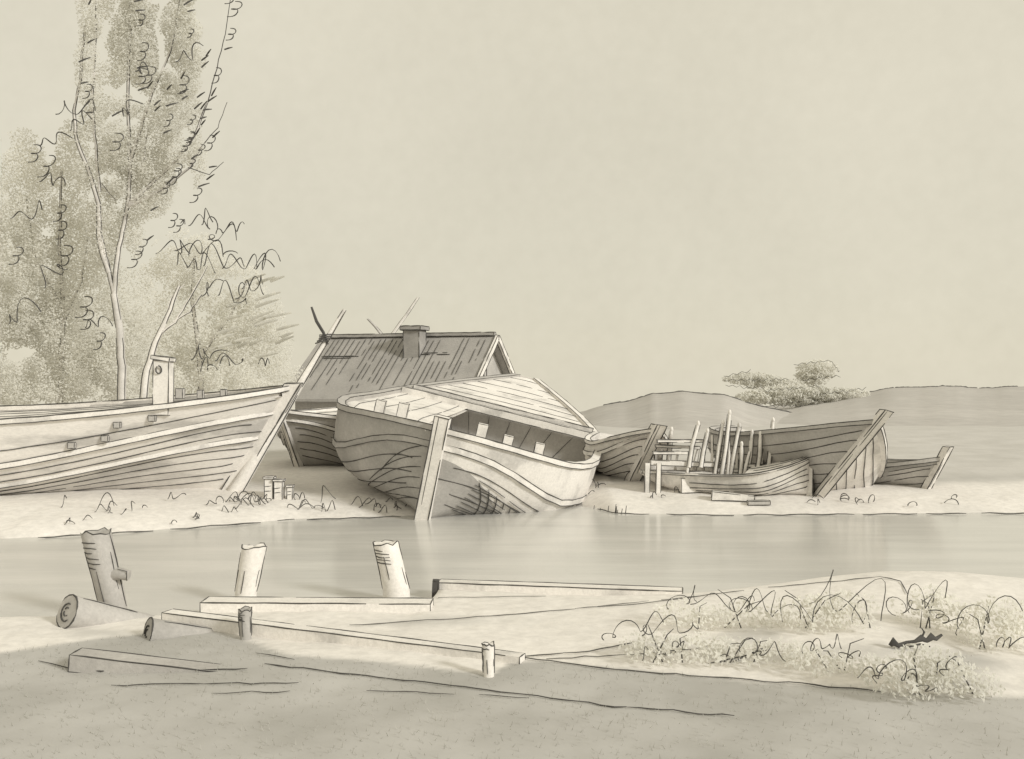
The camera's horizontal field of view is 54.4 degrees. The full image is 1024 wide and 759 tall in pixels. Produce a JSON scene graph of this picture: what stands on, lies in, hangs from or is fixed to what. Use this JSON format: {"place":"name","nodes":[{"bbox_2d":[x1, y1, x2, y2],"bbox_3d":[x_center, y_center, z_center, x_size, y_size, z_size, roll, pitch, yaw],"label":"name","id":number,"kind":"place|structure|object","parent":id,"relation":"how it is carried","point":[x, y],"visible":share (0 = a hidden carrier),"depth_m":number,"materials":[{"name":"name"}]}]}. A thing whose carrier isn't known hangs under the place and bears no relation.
{"place":"outdoors","nodes":[
{"label":"outdoors","id":0,"kind":"place"},
{"bbox_2d":[61,471,958,524],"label":"bank grass","id":1,"kind":"structure","parent":0,"point":[261,499],"depth_m":17.55,"materials":[{"name":"grey plant"}]},
{"bbox_2d":[0,634,1022,758],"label":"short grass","id":2,"kind":"structure","parent":0,"point":[448,712],"depth_m":6.71,"materials":[{"name":"grey plant"}]},
{"bbox_2d":[0,424,1023,758],"bbox_3d":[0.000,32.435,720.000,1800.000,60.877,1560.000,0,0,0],"label":"ground","id":3,"kind":"structure","parent":0,"point":[982,470],"depth_m":7.67,"materials":[{"name":"beige sand"}]},
{"bbox_2d":[0,120,160,404],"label":"leafy tree","id":4,"kind":"object","parent":3,"relation":"on","point":[101,344],"visible":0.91,"depth_m":26.20,"materials":[{"name":"beige plant"}]},
{"bbox_2d":[56,594,153,628],"bbox_3d":[-3.796,2.256,9.408,0.315,0.572,0.942,0,0,41],"label":"log","id":5,"kind":"object","parent":3,"relation":"on","point":[74,611],"visible":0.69,"depth_m":9.15,"materials":[{"name":"grey wood"}]},
{"bbox_2d":[80,527,130,608],"bbox_3d":[-4.039,2.045,9.938,0.532,1.110,0.327,0,0,0],"label":"mooring post","id":6,"kind":"object","parent":3,"relation":"on","point":[108,574],"visible":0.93,"depth_m":9.82,"materials":[{"name":"grey wood"}]},
{"bbox_2d":[68,648,218,672],"bbox_3d":[-2.770,2.258,7.760,1.326,0.277,0.215,0,0,3],"label":"loose timber","id":7,"kind":"object","parent":3,"relation":"on","point":[84,660],"visible":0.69,"depth_m":7.69,"materials":[{"name":"grey wood"}]},
{"bbox_2d":[56,0,242,399],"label":"poplar tree","id":8,"kind":"object","parent":3,"relation":"on","point":[133,18],"visible":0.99,"depth_m":24.46,"materials":[{"name":"beige plant"}]},
{"bbox_2d":[0,307,345,494],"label":"barge","id":9,"kind":"object","parent":3,"relation":"on","point":[163,437],"visible":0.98,"depth_m":17.89,"materials":[{"name":"brown wood"}]},
{"bbox_2d":[139,266,207,397],"bbox_3d":[-7.349,-0.208,21.500,1.566,4.494,0.195,0,0,0],"label":"bare sapling","id":10,"kind":"object","parent":3,"relation":"on","point":[145,380],"visible":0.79,"depth_m":21.46,"materials":[{"name":"brown wood"}]},
{"bbox_2d":[142,617,212,640],"bbox_3d":[-2.652,2.335,8.956,1.272,0.540,0.272,0,0,-31],"label":"log","id":11,"kind":"object","parent":3,"relation":"on","point":[155,629],"visible":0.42,"depth_m":8.67,"materials":[{"name":"brown wood"}]},
{"bbox_2d":[126,208,304,396],"bbox_3d":[-8.883,-1.459,29.793,5.476,6.988,3.242,0,0,0],"label":"broad tree","id":12,"kind":"object","parent":3,"relation":"on","point":[199,352],"visible":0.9,"depth_m":29.64,"materials":[{"name":"beige plant"}]},
{"bbox_2d":[238,606,251,639],"bbox_3d":[-2.321,2.241,8.663,0.133,0.514,0.158,0,0,0],"label":"path stake","id":13,"kind":"object","parent":3,"relation":"on","point":[245,621],"visible":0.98,"depth_m":8.62,"materials":[{"name":"grey wood"}]},
{"bbox_2d":[235,542,266,596],"bbox_3d":[-2.789,2.163,10.628,0.341,0.805,0.265,0,0,-38],"label":"mooring post","id":14,"kind":"object","parent":3,"relation":"on","point":[250,565],"visible":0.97,"depth_m":10.53,"materials":[{"name":"brown wood"}]},
{"bbox_2d":[263,476,276,498],"bbox_3d":[-4.421,2.016,18.170,0.212,0.510,0.214,0,0,0],"label":"bank stake","id":15,"kind":"object","parent":3,"relation":"on","point":[268,487],"visible":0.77,"depth_m":18.09,"materials":[{"name":"brown wood"}]},
{"bbox_2d":[272,478,285,499],"bbox_3d":[-4.244,2.043,18.140,0.212,0.479,0.212,0,0,0],"label":"bank stake","id":16,"kind":"object","parent":3,"relation":"on","point":[279,488],"visible":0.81,"depth_m":18.07,"materials":[{"name":"brown wood"}]},
{"bbox_2d":[285,484,294,499],"bbox_3d":[-4.041,2.099,18.140,0.145,0.368,0.150,0,0,0],"label":"bank stake","id":17,"kind":"object","parent":3,"relation":"on","point":[290,491],"visible":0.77,"depth_m":18.09,"materials":[{"name":"brown wood"}]},
{"bbox_2d":[277,406,343,466],"bbox_3d":[-4.157,1.336,24.717,3.113,1.580,5.530,0,0,25],"label":"boat","id":18,"kind":"object","parent":3,"relation":"on","point":[305,436],"visible":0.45,"depth_m":22.84,"materials":[{"name":"grey wood"}]},
{"bbox_2d":[200,596,433,613],"bbox_3d":[-1.933,2.360,9.913,2.291,0.341,0.280,0,0,2],"label":"edging timber","id":19,"kind":"object","parent":3,"relation":"on","point":[234,604],"visible":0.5,"depth_m":9.81,"materials":[{"name":"brown wood"}]},
{"bbox_2d":[161,609,525,663],"bbox_3d":[-1.550,2.212,8.534,3.504,0.175,0.162,0,0,21],"label":"loose timber","id":20,"kind":"object","parent":3,"relation":"on","point":[262,628],"visible":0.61,"depth_m":8.50,"materials":[{"name":"brown wood"}]},
{"bbox_2d":[367,318,381,333],"bbox_3d":[-4.431,-0.155,38.600,2.399,4.443,0.160,0,0,0],"label":"pole","id":21,"kind":"object","parent":3,"relation":"on","point":[375,326],"visible":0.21,"depth_m":38.56,"materials":[{"name":"grey wood"}]},
{"bbox_2d":[372,540,409,597],"bbox_3d":[-1.297,2.145,10.724,0.438,0.832,0.291,0,0,22],"label":"mooring post","id":22,"kind":"object","parent":3,"relation":"on","point":[392,572],"visible":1,"depth_m":10.61,"materials":[{"name":"brown wood"}]},
{"bbox_2d":[291,325,514,409],"bbox_3d":[-3.784,0.216,36.007,7.050,4.226,5.984,0,0,18],"label":"boathouse","id":23,"kind":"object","parent":3,"relation":"on","point":[359,363],"visible":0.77,"depth_m":34.75,"materials":[{"name":"brown wood"}]},
{"bbox_2d":[391,297,418,332],"bbox_3d":[-5.204,-0.575,38.800,3.205,5.290,0.180,0,0,0],"label":"pole","id":24,"kind":"object","parent":3,"relation":"on","point":[399,324],"visible":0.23,"depth_m":38.75,"materials":[{"name":"brown wood"}]},
{"bbox_2d":[432,579,439,597],"bbox_3d":[-0.837,2.351,10.901,0.088,0.330,0.083,0,0,0],"label":"bank peg","id":25,"kind":"object","parent":3,"relation":"on","point":[435,585],"visible":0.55,"depth_m":10.87,"materials":[{"name":"grey wood"}]},
{"bbox_2d":[332,373,601,519],"bbox_3d":[-0.696,1.254,22.637,5.723,2.875,12.202,0,0,0],"label":"barge","id":26,"kind":"object","parent":3,"relation":"on","point":[504,443],"visible":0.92,"depth_m":17.91,"materials":[{"name":"brown wood"}]},
{"bbox_2d":[40,576,920,715],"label":"fallen twigs","id":27,"kind":"object","parent":3,"relation":"on","point":[528,658],"visible":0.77,"depth_m":7.56,"materials":[{"name":"grey wood"}]},
{"bbox_2d":[481,641,494,677],"bbox_3d":[-0.182,2.250,7.581,0.109,0.504,0.140,0,0,0],"label":"path stake","id":28,"kind":"object","parent":3,"relation":"on","point":[488,659],"visible":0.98,"depth_m":7.55,"materials":[{"name":"brown wood"}]},
{"bbox_2d":[38,505,1023,537],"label":"waterline reeds","id":29,"kind":"object","parent":3,"relation":"on","point":[616,510],"visible":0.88,"depth_m":17.54,"materials":[{"name":"grey plant"}]},
{"bbox_2d":[439,579,682,595],"bbox_3d":[0.501,2.379,10.802,2.680,0.320,0.220,0,0,10],"label":"edging timber","id":30,"kind":"object","parent":3,"relation":"on","point":[554,588],"visible":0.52,"depth_m":10.75,"materials":[{"name":"brown wood"}]},
{"bbox_2d":[582,423,667,480],"bbox_3d":[2.500,1.527,21.124,1.567,1.333,3.952,0,0,-9],"label":"boat","id":31,"kind":"object","parent":3,"relation":"on","point":[623,455],"visible":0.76,"depth_m":20.40,"materials":[{"name":"brown wood"}]},
{"bbox_2d":[601,611,734,667],"bbox_3d":[1.230,2.018,7.921,1.089,0.516,0.735,0,0,0],"label":"bramble bush","id":32,"kind":"object","parent":3,"relation":"on","point":[669,646],"visible":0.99,"depth_m":7.86,"materials":[{"name":"beige plant"}]},
{"bbox_2d":[679,478,704,492],"bbox_3d":[4.058,2.014,19.220,1.730,0.310,0.320,0,0,-8],"label":"loose timber","id":33,"kind":"object","parent":3,"relation":"on","point":[684,487],"visible":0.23,"depth_m":18.96,"materials":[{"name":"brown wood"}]},
{"bbox_2d":[649,585,800,630],"bbox_3d":[1.877,2.011,8.910,1.284,0.485,0.760,0,0,0],"label":"bramble bush","id":34,"kind":"object","parent":3,"relation":"on","point":[707,618],"visible":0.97,"depth_m":8.83,"materials":[{"name":"beige plant"}]},
{"bbox_2d":[640,410,813,495],"bbox_3d":[4.215,1.398,19.485,3.274,1.642,1.864,0,0,20],"label":"half built boat","id":35,"kind":"object","parent":3,"relation":"on","point":[767,478],"visible":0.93,"depth_m":19.11,"materials":[{"name":"brown wood"}]},
{"bbox_2d":[711,490,754,501],"bbox_3d":[4.088,2.157,18.427,0.796,0.191,0.234,0,0,11],"label":"loose timber","id":36,"kind":"object","parent":3,"relation":"on","point":[721,496],"visible":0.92,"depth_m":18.36,"materials":[{"name":"brown wood"}]},
{"bbox_2d":[747,500,770,504],"bbox_3d":[4.503,2.248,18.184,0.415,0.095,0.156,0,0,4],"label":"loose timber","id":37,"kind":"object","parent":3,"relation":"on","point":[758,502],"visible":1,"depth_m":18.12,"materials":[{"name":"grey wood"}]},
{"bbox_2d":[704,634,820,667],"bbox_3d":[2.001,2.120,7.920,0.913,0.293,0.702,0,0,0],"label":"bramble bush","id":38,"kind":"object","parent":3,"relation":"on","point":[765,646],"visible":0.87,"depth_m":7.91,"materials":[{"name":"beige plant"}]},
{"bbox_2d":[707,409,893,497],"bbox_3d":[5.879,1.521,20.155,3.266,2.028,6.406,0,0,0],"label":"boat","id":39,"kind":"object","parent":3,"relation":"on","point":[846,454],"visible":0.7,"depth_m":18.53,"materials":[{"name":"brown wood"}]},
{"bbox_2d":[768,570,885,633],"bbox_3d":[2.705,1.887,8.561,0.960,0.578,0.758,0,0,0],"label":"bramble bush","id":40,"kind":"object","parent":3,"relation":"on","point":[825,609],"visible":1,"depth_m":8.51,"materials":[{"name":"beige plant"}]},
{"bbox_2d":[782,634,888,677],"bbox_3d":[2.444,2.072,7.590,0.744,0.372,0.585,0,0,0],"label":"bramble bush","id":41,"kind":"object","parent":3,"relation":"on","point":[808,660],"visible":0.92,"depth_m":7.55,"materials":[{"name":"beige plant"}]},
{"bbox_2d":[874,446,953,488],"bbox_3d":[7.518,1.767,20.564,1.538,0.973,3.512,0,0,-31],"label":"boat","id":42,"kind":"object","parent":3,"relation":"on","point":[923,473],"visible":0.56,"depth_m":19.50,"materials":[{"name":"brown wood"}]},
{"bbox_2d":[888,628,942,647],"bbox_3d":[3.243,2.079,7.986,0.436,0.158,0.103,0,0,0],"label":"driftwood","id":43,"kind":"object","parent":3,"relation":"on","point":[919,638],"visible":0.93,"depth_m":7.98,"materials":[{"name":"grey wood"}]},
{"bbox_2d":[855,643,1005,701],"bbox_3d":[2.908,2.055,7.023,1.127,0.412,0.775,0,0,0],"label":"bramble bush","id":44,"kind":"object","parent":3,"relation":"on","point":[933,677],"visible":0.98,"depth_m":6.98,"materials":[{"name":"beige plant"}]},
{"bbox_2d":[886,580,983,634],"bbox_3d":[3.644,1.938,8.690,0.871,0.527,0.736,0,0,0],"label":"bramble bush","id":45,"kind":"object","parent":3,"relation":"on","point":[939,610],"visible":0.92,"depth_m":8.65,"materials":[{"name":"beige plant"}]},
{"bbox_2d":[949,595,1023,653],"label":"bramble bush","id":46,"kind":"object","parent":3,"relation":"on","point":[999,621],"visible":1,"depth_m":8.11,"materials":[{"name":"beige plant"}]},
{"bbox_2d":[0,506,1023,616],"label":"river water","id":47,"kind":"structure","parent":0,"point":[184,569],"depth_m":13.74,"materials":[{"name":"beige liquid"}]},
{"bbox_2d":[0,0,1023,411],"label":"sky","id":48,"kind":"structure","parent":0,"point":[639,198],"materials":[{"name":"beige"}]},
{"bbox_2d":[580,391,790,430],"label":"hill","id":49,"kind":"structure","parent":0,"point":[681,410],"depth_m":58.12,"materials":[{"name":"beige plant"}]},
{"bbox_2d":[766,385,1023,426],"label":"hill","id":50,"kind":"structure","parent":0,"point":[947,405],"depth_m":69.38,"materials":[{"name":"beige plant"}]},
{"bbox_2d":[721,369,802,405],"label":"hill tree","id":51,"kind":"object","parent":50,"relation":"on","point":[753,378],"visible":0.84,"depth_m":103.37,"materials":[{"name":"beige plant"}]},
{"bbox_2d":[735,383,870,407],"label":"hill tree","id":52,"kind":"object","parent":50,"relation":"on","point":[812,394],"visible":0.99,"depth_m":99.22,"materials":[{"name":"beige plant"}]},
{"bbox_2d":[793,359,839,402],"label":"hill tree","id":53,"kind":"object","parent":50,"relation":"on","point":[816,376],"visible":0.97,"depth_m":104.45,"materials":[{"name":"beige plant"}]}
]}

